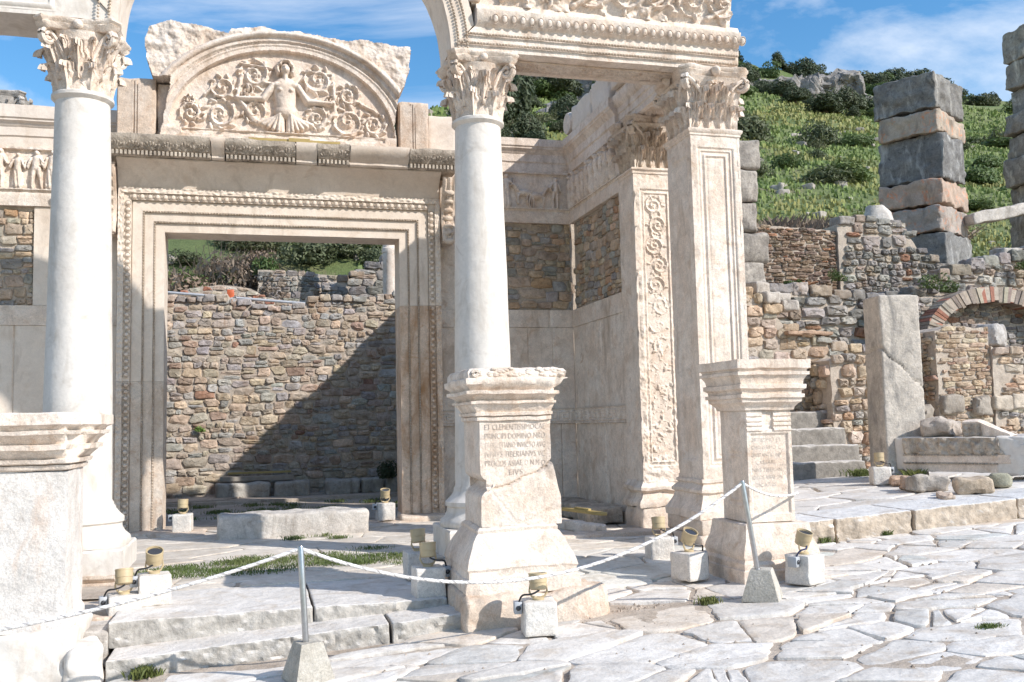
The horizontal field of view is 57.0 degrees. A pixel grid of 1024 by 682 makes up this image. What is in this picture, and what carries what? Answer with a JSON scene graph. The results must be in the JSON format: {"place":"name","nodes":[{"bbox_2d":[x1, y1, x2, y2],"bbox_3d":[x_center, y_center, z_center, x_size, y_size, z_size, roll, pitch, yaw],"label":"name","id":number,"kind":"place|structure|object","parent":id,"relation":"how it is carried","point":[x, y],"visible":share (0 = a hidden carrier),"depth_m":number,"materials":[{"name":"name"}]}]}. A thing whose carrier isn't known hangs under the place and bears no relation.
{"place":"outdoors","nodes":[
{"label":"outdoors","id":0,"kind":"place"},
{"bbox_2d":[165,490,397,527],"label":"floor","id":1,"kind":"structure","parent":0,"point":[313,499],"depth_m":17.94,"materials":[{"name":"grey stone"}]},
{"bbox_2d":[215,480,270,497],"bbox_3d":[-5.426,3.017,19.028,1.083,0.373,0.452,0,-5,-15],"label":"foundation stone","id":2,"kind":"object","parent":1,"relation":"on","point":[259,488],"visible":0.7,"depth_m":18.86,"materials":[{"name":"stone"}]},
{"bbox_2d":[133,497,402,579],"bbox_3d":[-3.117,2.628,13.492,5.194,0.066,8.827,0,-5,-15],"label":"moss and grass","id":3,"kind":"object","parent":1,"relation":"on","point":[188,569],"visible":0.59,"depth_m":9.99,"materials":[{"name":"green plant"}]},
{"bbox_2d":[273,479,310,496],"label":"foundation stone","id":4,"kind":"object","parent":1,"relation":"on","point":[291,487],"visible":0.8,"depth_m":19.08,"materials":[{"name":"stone"}]},
{"bbox_2d":[324,477,360,494],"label":"foundation stone","id":5,"kind":"object","parent":1,"relation":"on","point":[333,485],"visible":0.84,"depth_m":19.35,"materials":[{"name":"stone"}]},
{"bbox_2d":[0,0,1023,109],"label":"sky","id":6,"kind":"structure","parent":0,"point":[960,41],"materials":[{"name":"blue"}]},
{"bbox_2d":[103,518,1023,681],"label":"street paving","id":7,"kind":"structure","parent":0,"point":[588,650],"depth_m":6.75,"materials":[{"name":"stone"}]},
{"bbox_2d":[62,635,103,681],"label":"boulder","id":8,"kind":"object","parent":7,"relation":"on","point":[83,660],"visible":0.82,"depth_m":6.64,"materials":[{"name":"white stone"}]},
{"bbox_2d":[83,620,113,666],"bbox_3d":[-3.275,2.370,7.477,0.263,0.292,0.810,0,-5,-15],"label":"wedge stone","id":9,"kind":"object","parent":7,"relation":"on","point":[99,629],"visible":0.2,"depth_m":7.14,"materials":[{"name":"stone"}]},
{"bbox_2d":[108,577,447,648],"bbox_3d":[-1.958,2.291,8.091,2.626,0.212,1.284,0,-5,-15],"label":"step","id":10,"kind":"object","parent":7,"relation":"on","point":[188,614],"visible":0.75,"depth_m":7.64,"materials":[{"name":"stone"}]},
{"bbox_2d":[98,568,141,616],"bbox_3d":[-3.218,2.096,7.739,0.318,0.468,0.254,1,-5,-27],"label":"spotlight","id":11,"kind":"object","parent":10,"relation":"on","point":[123,577],"visible":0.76,"depth_m":7.68,"materials":[{"name":"stone"}]},
{"bbox_2d":[130,546,171,606],"bbox_3d":[-3.022,1.960,7.877,0.317,0.478,0.256,1,-5,-25],"label":"spotlight","id":12,"kind":"object","parent":10,"relation":"on","point":[149,582],"visible":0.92,"depth_m":7.79,"materials":[{"name":"stone"}]},
{"bbox_2d":[403,528,434,580],"bbox_3d":[-0.863,1.989,8.859,0.289,0.466,0.254,0,-5,-18],"label":"spotlight","id":13,"kind":"object","parent":10,"relation":"on","point":[412,555],"visible":0.53,"depth_m":8.80,"materials":[{"name":"stone"}]},
{"bbox_2d":[411,542,450,598],"bbox_3d":[-0.683,1.935,8.021,0.318,0.462,0.256,0,-5,-18],"label":"spotlight","id":14,"kind":"object","parent":10,"relation":"on","point":[424,589],"visible":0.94,"depth_m":7.91,"materials":[{"name":"stone"}]},
{"bbox_2d":[282,545,334,681],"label":"barrier post","id":15,"kind":"object","parent":7,"relation":"on","point":[307,660],"visible":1,"depth_m":6.33,"materials":[{"name":"concrete"}]},
{"bbox_2d":[0,548,297,631],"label":"rope","id":16,"kind":"object","parent":15,"relation":"attached to","point":[138,598],"visible":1,"depth_m":6.16,"materials":[{"name":"white fabric"}]},
{"bbox_2d":[513,572,557,636],"bbox_3d":[0.171,1.996,7.189,0.317,0.460,0.257,-1,-5,-7],"label":"spotlight","id":17,"kind":"object","parent":7,"relation":"on","point":[539,617],"visible":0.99,"depth_m":7.07,"materials":[{"name":"stone"}]},
{"bbox_2d":[670,527,708,581],"bbox_3d":[1.681,1.967,8.763,0.352,0.479,0.254,2,-6,-35],"label":"spotlight","id":18,"kind":"object","parent":7,"relation":"on","point":[690,565],"visible":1,"depth_m":8.66,"materials":[{"name":"stone"}]},
{"bbox_2d":[698,359,819,584],"bbox_3d":[2.319,1.210,8.933,0.818,2.038,0.846,0,-5,-15],"label":"pedestal","id":19,"kind":"object","parent":7,"relation":"on","point":[754,402],"visible":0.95,"depth_m":8.70,"materials":[{"name":"stone"}]},
{"bbox_2d":[740,480,782,602],"bbox_3d":[2.041,1.632,7.758,0.295,0.982,0.312,-3,-5,23],"label":"barrier post","id":20,"kind":"object","parent":7,"relation":"on","point":[762,585],"visible":0.99,"depth_m":7.66,"materials":[{"name":"concrete"}]},
{"bbox_2d":[303,483,741,583],"bbox_3d":[0.228,1.456,7.049,3.578,0.647,0.027,1,-5,-21],"label":"rope","id":21,"kind":"object","parent":20,"relation":"hanging from","point":[698,514],"visible":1,"depth_m":6.96,"materials":[{"name":"white fabric"}]},
{"bbox_2d":[785,528,824,585],"bbox_3d":[2.541,1.885,8.258,0.317,0.474,0.255,3,-6,-40],"label":"spotlight","id":22,"kind":"object","parent":7,"relation":"on","point":[805,567],"visible":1,"depth_m":8.19,"materials":[{"name":"stone"}]},
{"bbox_2d":[168,64,1012,526],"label":"ground","id":23,"kind":"structure","parent":0,"point":[342,266],"depth_m":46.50,"materials":[{"name":"green plant"}]},
{"bbox_2d":[0,412,112,681],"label":"pedestal","id":24,"kind":"object","parent":23,"relation":"on","point":[45,457],"visible":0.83,"depth_m":6.70,"materials":[{"name":"white stone"}]},
{"bbox_2d":[0,103,117,500],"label":"porch wall","id":25,"kind":"structure","parent":23,"relation":"on","point":[26,145],"depth_m":13.35,"materials":[{"name":"stone"}]},
{"bbox_2d":[82,575,115,586],"bbox_3d":[-4.353,2.352,9.120,1.034,0.209,0.682,0,-5,-15],"label":"footing","id":26,"kind":"object","parent":23,"relation":"on","point":[106,580],"visible":0.1,"depth_m":8.91,"materials":[{"name":"stone"}]},
{"bbox_2d":[33,13,136,575],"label":"column","id":27,"kind":"structure","parent":26,"relation":"on","point":[87,63],"depth_m":9.40,"materials":[{"name":"white stone"}]},
{"bbox_2d":[0,0,123,37],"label":"entablature","id":28,"kind":"structure","parent":27,"relation":"on","point":[17,18],"depth_m":9.46,"materials":[{"name":"white stone"}]},
{"bbox_2d":[97,0,479,66],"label":"arch","id":29,"kind":"structure","parent":27,"relation":"on","point":[452,22],"depth_m":10.49,"materials":[{"name":"stone"}]},
{"bbox_2d":[168,266,232,294],"bbox_3d":[-8.271,-1.188,24.206,2.645,1.384,2.745,-3,-5,17],"label":"shrub","id":30,"kind":"object","parent":23,"relation":"on","point":[175,288],"visible":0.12,"depth_m":23.39,"materials":[{"name":"plant"}]},
{"bbox_2d":[168,240,252,290],"bbox_3d":[-8.241,-1.631,24.660,3.861,1.917,1.780,-4,-6,28],"label":"shrub","id":31,"kind":"object","parent":23,"relation":"on","point":[219,268],"visible":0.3,"depth_m":24.23,"materials":[{"name":"green plant"}]},
{"bbox_2d":[184,253,256,288],"bbox_3d":[-7.599,-1.766,25.311,2.094,1.176,2.376,-1,-5,-8],"label":"shrub","id":32,"kind":"object","parent":23,"relation":"on","point":[217,262],"visible":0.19,"depth_m":24.53,"materials":[{"name":"green plant"}]},
{"bbox_2d":[171,285,291,308],"bbox_3d":[-6.811,-0.277,22.020,3.632,2.023,0.560,0,-5,-15],"label":"vaulted ruin","id":33,"kind":"object","parent":23,"relation":"on","point":[238,291],"visible":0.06,"depth_m":21.96,"materials":[{"name":"stone"}]},
{"bbox_2d":[212,240,285,251],"bbox_3d":[-7.617,-2.946,27.239,1.597,0.842,2.261,4,-7,-45],"label":"shrub","id":34,"kind":"object","parent":23,"relation":"on","point":[259,246],"visible":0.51,"depth_m":26.82,"materials":[{"name":"green plant"}]},
{"bbox_2d":[166,290,396,498],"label":"rubble wall","id":35,"kind":"structure","parent":23,"relation":"on","point":[300,390],"depth_m":19.92,"materials":[{"name":"stone"}]},
{"bbox_2d":[111,132,454,537],"bbox_3d":[-3.314,-0.011,13.838,5.110,5.714,1.269,0,-5,-15],"label":"doorway","id":36,"kind":"structure","parent":23,"relation":"on","point":[165,188],"depth_m":13.89,"materials":[{"name":"stone"}]},
{"bbox_2d":[116,77,157,133],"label":"upright block","id":37,"kind":"structure","parent":36,"relation":"on","point":[136,105],"depth_m":13.37,"materials":[{"name":"stone"}]},
{"bbox_2d":[168,499,192,532],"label":"spotlight","id":38,"kind":"object","parent":36,"relation":"on","point":[182,521],"visible":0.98,"depth_m":13.03,"materials":[{"name":"stone"}]},
{"bbox_2d":[145,20,410,146],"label":"lunette slab","id":39,"kind":"structure","parent":36,"relation":"on","point":[258,82],"depth_m":13.86,"materials":[{"name":"stone"}]},
{"bbox_2d":[372,488,394,520],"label":"spotlight","id":40,"kind":"object","parent":36,"relation":"on","point":[385,510],"visible":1,"depth_m":13.87,"materials":[{"name":"stone"}]},
{"bbox_2d":[395,102,428,148],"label":"upright block","id":41,"kind":"structure","parent":36,"relation":"on","point":[411,125],"depth_m":14.40,"materials":[{"name":"stone"}]},
{"bbox_2d":[428,116,454,149],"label":"corner block","id":42,"kind":"structure","parent":36,"relation":"on","point":[441,130],"depth_m":14.68,"materials":[{"name":"stone"}]},
{"bbox_2d":[105,602,460,681],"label":"step","id":43,"kind":"object","parent":23,"relation":"on","point":[234,648],"visible":0.46,"depth_m":7.17,"materials":[{"name":"stone"}]},
{"bbox_2d":[257,270,337,305],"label":"terrace wall","id":44,"kind":"structure","parent":23,"relation":"on","point":[302,286],"depth_m":24.46,"materials":[{"name":"stone"}]},
{"bbox_2d":[272,242,336,264],"bbox_3d":[-5.998,-2.599,26.909,1.739,1.017,2.255,1,-6,-30],"label":"shrub","id":45,"kind":"object","parent":23,"relation":"on","point":[301,254],"visible":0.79,"depth_m":26.41,"materials":[{"name":"green plant"}]},
{"bbox_2d":[302,243,366,256],"bbox_3d":[-5.298,-2.908,27.636,1.938,1.039,2.279,1,-5,-21],"label":"shrub","id":46,"kind":"object","parent":23,"relation":"on","point":[343,251],"visible":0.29,"depth_m":27.07,"materials":[{"name":"green plant"}]},
{"bbox_2d":[321,254,382,297],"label":"terrace wall","id":47,"kind":"structure","parent":23,"relation":"on","point":[367,281],"depth_m":24.31,"materials":[{"name":"stone"}]},
{"bbox_2d":[382,245,394,293],"bbox_3d":[-3.051,-1.605,23.446,0.374,4.053,0.373,0,-5,-15],"label":"column stump","id":48,"kind":"object","parent":23,"relation":"on","point":[388,269],"visible":0.31,"depth_m":23.32,"materials":[{"name":"stone"}]},
{"bbox_2d":[129,516,834,590],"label":"porch floor","id":49,"kind":"structure","parent":23,"relation":"on","point":[632,568],"depth_m":10.53,"materials":[{"name":"stone"}]},
{"bbox_2d":[216,506,368,539],"bbox_3d":[-2.932,2.458,12.655,1.978,0.406,0.579,0,-5,-18],"label":"threshold bench","id":50,"kind":"object","parent":49,"relation":"on","point":[287,523],"visible":0.8,"depth_m":12.41,"materials":[{"name":"stone"}]},
{"bbox_2d":[82,519,704,598],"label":"porch dust","id":51,"kind":"object","parent":49,"relation":"on","point":[92,592],"visible":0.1,"depth_m":8.71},
{"bbox_2d":[433,47,518,556],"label":"column","id":52,"kind":"structure","parent":49,"relation":"on","point":[474,86],"depth_m":10.49,"materials":[{"name":"white stone"}]},
{"bbox_2d":[444,0,745,84],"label":"entablature","id":53,"kind":"structure","parent":52,"relation":"on","point":[648,42],"depth_m":10.97,"materials":[{"name":"stone"}]},
{"bbox_2d":[556,518,606,530],"bbox_3d":[0.773,2.424,12.414,0.196,0.163,1.362,2,-6,-32],"label":"stone bar","id":54,"kind":"object","parent":49,"relation":"on","point":[573,525],"visible":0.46,"depth_m":12.12,"materials":[{"name":"stone"}]},
{"bbox_2d":[561,497,622,523],"bbox_3d":[1.051,2.484,13.885,0.531,0.253,1.923,0,-5,-15],"label":"loose slab","id":55,"kind":"object","parent":49,"relation":"on","point":[614,513],"depth_m":13.16,"materials":[{"name":"stone"}]},
{"bbox_2d":[561,528,660,538],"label":"floor sill","id":56,"kind":"structure","parent":49,"relation":"on","point":[625,532],"depth_m":11.63,"materials":[{"name":"stone"}]},
{"bbox_2d":[645,516,677,559],"bbox_3d":[1.565,2.058,9.842,0.317,0.465,0.256,-1,-5,-7],"label":"spotlight","id":57,"kind":"object","parent":49,"relation":"on","point":[662,548],"visible":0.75,"depth_m":9.72,"materials":[{"name":"stone"}]},
{"bbox_2d":[653,63,749,546],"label":"square pillar","id":58,"kind":"structure","parent":49,"relation":"on","point":[699,106],"depth_m":11.16,"materials":[{"name":"stone"}]},
{"bbox_2d":[440,137,577,510],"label":"porch wall","id":59,"kind":"structure","parent":23,"relation":"on","point":[537,227],"depth_m":15.26,"materials":[{"name":"stone"}]},
{"bbox_2d":[505,75,535,125],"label":"tree","id":60,"kind":"object","parent":23,"relation":"on","point":[522,95],"visible":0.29,"depth_m":60.16,"materials":[{"name":"green plant"}]},
{"bbox_2d":[443,367,609,632],"bbox_3d":[0.052,1.341,8.133,1.275,2.187,1.266,0,-5,-15],"label":"pedestal","id":61,"kind":"object","parent":23,"relation":"on","point":[507,529],"visible":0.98,"depth_m":7.75,"materials":[{"name":"stone"}]},
{"bbox_2d":[512,109,547,137],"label":"tree","id":62,"kind":"object","parent":23,"relation":"on","point":[526,123],"visible":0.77,"depth_m":54.99,"materials":[{"name":"green plant"}]},
{"bbox_2d":[523,76,583,97],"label":"tree","id":63,"kind":"object","parent":23,"relation":"on","point":[572,85],"visible":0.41,"depth_m":85.90,"materials":[{"name":"green plant"}]},
{"bbox_2d":[569,224,578,496],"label":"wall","id":64,"kind":"structure","parent":23,"relation":"on","point":[572,259],"depth_m":15.93,"materials":[{"name":"stone"}]},
{"bbox_2d":[168,104,1011,285],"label":"hill stones","id":65,"kind":"object","parent":23,"relation":"on","point":[780,186],"visible":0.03,"depth_m":48.29,"materials":[{"name":"stone"}]},
{"bbox_2d":[562,97,627,523],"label":"porch wall","id":66,"kind":"structure","parent":23,"relation":"on","point":[593,173],"depth_m":14.20,"materials":[{"name":"stone"}]},
{"bbox_2d":[571,81,616,130],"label":"wall top blocks","id":67,"kind":"structure","parent":66,"relation":"on","point":[592,100],"depth_m":14.31,"materials":[{"name":"stone"}]},
{"bbox_2d":[607,113,679,527],"bbox_3d":[1.928,-0.255,13.018,1.017,5.668,0.996,0,-5,-15],"label":"pilaster","id":68,"kind":"object","parent":23,"relation":"on","point":[636,142],"visible":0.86,"depth_m":12.80,"materials":[{"name":"stone"}]},
{"bbox_2d":[611,82,663,120],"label":"return beam","id":69,"kind":"structure","parent":68,"relation":"on","point":[628,98],"depth_m":12.85,"materials":[{"name":"stone"}]},
{"bbox_2d":[739,140,768,282],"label":"block wall","id":70,"kind":"structure","parent":23,"relation":"on","point":[756,254],"depth_m":17.41,"materials":[{"name":"grey stone"}]},
{"bbox_2d":[737,110,775,143],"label":"shrub","id":71,"kind":"object","parent":23,"relation":"on","point":[757,129],"visible":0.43,"depth_m":70.93,"materials":[{"name":"green plant"}]},
{"bbox_2d":[756,224,838,289],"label":"thin stone wall","id":72,"kind":"structure","parent":23,"relation":"on","point":[805,254],"depth_m":23.34,"materials":[{"name":"beige stone"}]},
{"bbox_2d":[756,211,854,229],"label":"dry reeds","id":73,"kind":"object","parent":23,"relation":"on","point":[793,222],"visible":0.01,"depth_m":33.11,"materials":[{"name":"brown plant"}]},
{"bbox_2d":[748,68,872,97],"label":"rock outcrop","id":74,"kind":"object","parent":23,"relation":"on","point":[838,78],"visible":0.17,"depth_m":125.28,"materials":[{"name":"grey stone"}]},
{"bbox_2d":[795,513,834,543],"bbox_3d":[3.082,2.173,10.622,0.753,0.371,0.824,0,-5,-15],"label":"kerb stone","id":75,"kind":"object","parent":23,"relation":"on","point":[820,527],"visible":0.21,"depth_m":10.32,"materials":[{"name":"stone"}]},
{"bbox_2d":[792,118,844,144],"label":"shrub","id":76,"kind":"object","parent":23,"relation":"on","point":[825,134],"visible":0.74,"depth_m":72.52,"materials":[{"name":"green plant"}]},
{"bbox_2d":[792,164,854,183],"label":"shrub","id":77,"kind":"object","parent":23,"relation":"on","point":[825,176],"visible":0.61,"depth_m":50.40,"materials":[{"name":"green plant"}]},
{"bbox_2d":[804,92,846,114],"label":"bush","id":78,"kind":"object","parent":23,"relation":"on","point":[827,103],"visible":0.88,"depth_m":104.56,"materials":[{"name":"green plant"}]},
{"bbox_2d":[790,411,865,480],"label":"staircase","id":79,"kind":"structure","parent":23,"relation":"on","point":[819,450],"depth_m":15.69,"materials":[{"name":"stone"}]},
{"bbox_2d":[769,282,901,344],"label":"rubble wall","id":80,"kind":"structure","parent":23,"relation":"on","point":[839,314],"depth_m":20.49,"materials":[{"name":"stone"}]},
{"bbox_2d":[746,287,927,411],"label":"rubble wall","id":81,"kind":"structure","parent":23,"relation":"on","point":[767,337],"depth_m":16.80,"materials":[{"name":"stone"}]},
{"bbox_2d":[803,158,873,181],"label":"shrub","id":82,"kind":"object","parent":23,"relation":"on","point":[862,175],"visible":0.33,"depth_m":51.23,"materials":[{"name":"green plant"}]},
{"bbox_2d":[810,353,870,468],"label":"rubble wall","id":83,"kind":"structure","parent":23,"relation":"on","point":[838,383],"depth_m":16.37,"materials":[{"name":"stone"}]},
{"bbox_2d":[837,85,868,109],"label":"bush","id":84,"kind":"object","parent":23,"relation":"on","point":[850,96],"visible":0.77,"depth_m":109.91,"materials":[{"name":"green plant"}]},
{"bbox_2d":[797,505,911,542],"bbox_3d":[3.937,2.131,10.857,0.980,0.383,0.827,0,-5,-15],"label":"kerb stone","id":85,"kind":"object","parent":23,"relation":"on","point":[859,522],"visible":0.6,"depth_m":10.54,"materials":[{"name":"stone"}]},
{"bbox_2d":[822,215,949,292],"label":"rubble wall","id":86,"kind":"structure","parent":23,"relation":"on","point":[874,254],"depth_m":23.79,"materials":[{"name":"stone"}]},
{"bbox_2d":[872,494,1017,530],"bbox_3d":[5.111,2.073,11.170,1.414,0.410,0.826,0,-5,-15],"label":"kerb stone","id":87,"kind":"object","parent":23,"relation":"on","point":[959,510],"visible":0.62,"depth_m":10.85,"materials":[{"name":"stone"}]},
{"bbox_2d":[952,476,994,494],"bbox_3d":[5.767,1.808,11.785,0.473,0.234,0.359,-2,-5,12],"label":"support stone","id":88,"kind":"object","parent":87,"relation":"on","point":[972,485],"visible":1,"depth_m":11.64,"materials":[{"name":"stone"}]},
{"bbox_2d":[920,326,993,435],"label":"brick pier","id":89,"kind":"structure","parent":23,"relation":"on","point":[956,359],"depth_m":17.35,"materials":[{"name":"stone"}]},
{"bbox_2d":[935,394,964,414],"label":"set stone","id":90,"kind":"object","parent":89,"relation":"in","point":[951,403],"visible":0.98,"depth_m":17.08,"materials":[{"name":"stone"}]},
{"bbox_2d":[900,248,1023,296],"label":"rubble wall","id":91,"kind":"structure","parent":23,"relation":"on","point":[997,270],"depth_m":21.27,"materials":[{"name":"stone"}]},
{"bbox_2d":[783,261,1023,292],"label":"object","id":92,"kind":"object","parent":91,"relation":"on","point":[838,277],"visible":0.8,"depth_m":20.66,"materials":[{"name":"green plant"}]},
{"bbox_2d":[918,296,1023,346],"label":"rubble wall","id":93,"kind":"structure","parent":23,"relation":"on","point":[1008,318],"depth_m":20.83,"materials":[{"name":"stone"}]},
{"bbox_2d":[919,286,1023,329],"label":"brick arch","id":94,"kind":"structure","parent":93,"relation":"on","point":[939,312],"depth_m":20.35,"materials":[{"name":"brick"}]},
{"bbox_2d":[965,164,1001,183],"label":"shrub","id":95,"kind":"object","parent":23,"relation":"on","point":[979,175],"visible":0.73,"depth_m":60.06,"materials":[{"name":"green plant"}]},
{"bbox_2d":[972,488,1023,518],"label":"kerb stone","id":96,"kind":"object","parent":23,"relation":"on","point":[1017,494],"visible":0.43,"depth_m":11.34,"materials":[{"name":"stone"}]},
{"bbox_2d":[989,345,1023,433],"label":"rubble wall","id":97,"kind":"structure","parent":23,"relation":"on","point":[1007,368],"depth_m":17.49,"materials":[{"name":"stone"}]},
{"bbox_2d":[975,323,1006,347],"bbox_3d":[9.198,-0.089,18.073,0.544,0.491,0.453,3,-7,-43],"label":"loose stone","id":98,"kind":"object","parent":97,"relation":"on","point":[997,334],"visible":0.66,"depth_m":17.86,"materials":[{"name":"stone"}]},
{"bbox_2d":[1002,24,1023,247],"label":"edge pier","id":99,"kind":"structure","parent":23,"relation":"on","point":[1013,59],"depth_m":28.34,"materials":[{"name":"grey stone"}]},
{"bbox_2d":[964,203,1023,225],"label":"lintel beam","id":100,"kind":"structure","parent":99,"relation":"on","point":[995,215],"depth_m":27.07,"materials":[{"name":"stone"}]},
{"bbox_2d":[793,469,1023,512],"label":"raised pavement","id":101,"kind":"structure","parent":0,"point":[830,493],"depth_m":12.71,"materials":[{"name":"stone"}]},
{"bbox_2d":[869,452,893,484],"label":"spotlight","id":102,"kind":"object","parent":101,"relation":"on","point":[880,474],"visible":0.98,"depth_m":13.43,"materials":[{"name":"stone"}]},
{"bbox_2d":[863,295,928,474],"bbox_3d":[5.821,0.703,14.338,0.690,2.782,0.533,-1,-5,-9],"label":"stone post","id":103,"kind":"object","parent":101,"relation":"on","point":[895,390],"visible":0.77,"depth_m":14.14,"materials":[{"name":"grey stone"}]},
{"bbox_2d":[905,474,950,492],"bbox_3d":[5.444,1.862,12.367,0.524,0.251,0.365,-2,-5,12],"label":"support stone","id":104,"kind":"object","parent":101,"relation":"on","point":[920,483],"visible":0.96,"depth_m":12.22,"materials":[{"name":"stone"}]},
{"bbox_2d":[895,434,1023,475],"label":"carved beam","id":105,"kind":"structure","parent":101,"relation":"on","point":[990,454],"depth_m":13.29,"materials":[{"name":"white stone"}]},
{"bbox_2d":[920,416,961,436],"bbox_3d":[6.283,1.262,13.806,0.483,0.328,0.495,-6,-7,45],"label":"fragment","id":106,"kind":"object","parent":105,"relation":"on","point":[939,426],"visible":0.88,"depth_m":13.71,"materials":[{"name":"stone"}]},
{"bbox_2d":[962,419,1015,436],"bbox_3d":[6.775,1.233,13.390,0.624,0.261,0.396,-6,-7,42],"label":"fragment","id":107,"kind":"object","parent":105,"relation":"on","point":[974,427],"visible":1,"depth_m":13.31,"materials":[{"name":"stone"}]},
{"bbox_2d":[873,71,971,263],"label":"block pier","id":108,"kind":"structure","parent":0,"point":[921,140],"depth_m":26.68,"materials":[{"name":"grey stone"}]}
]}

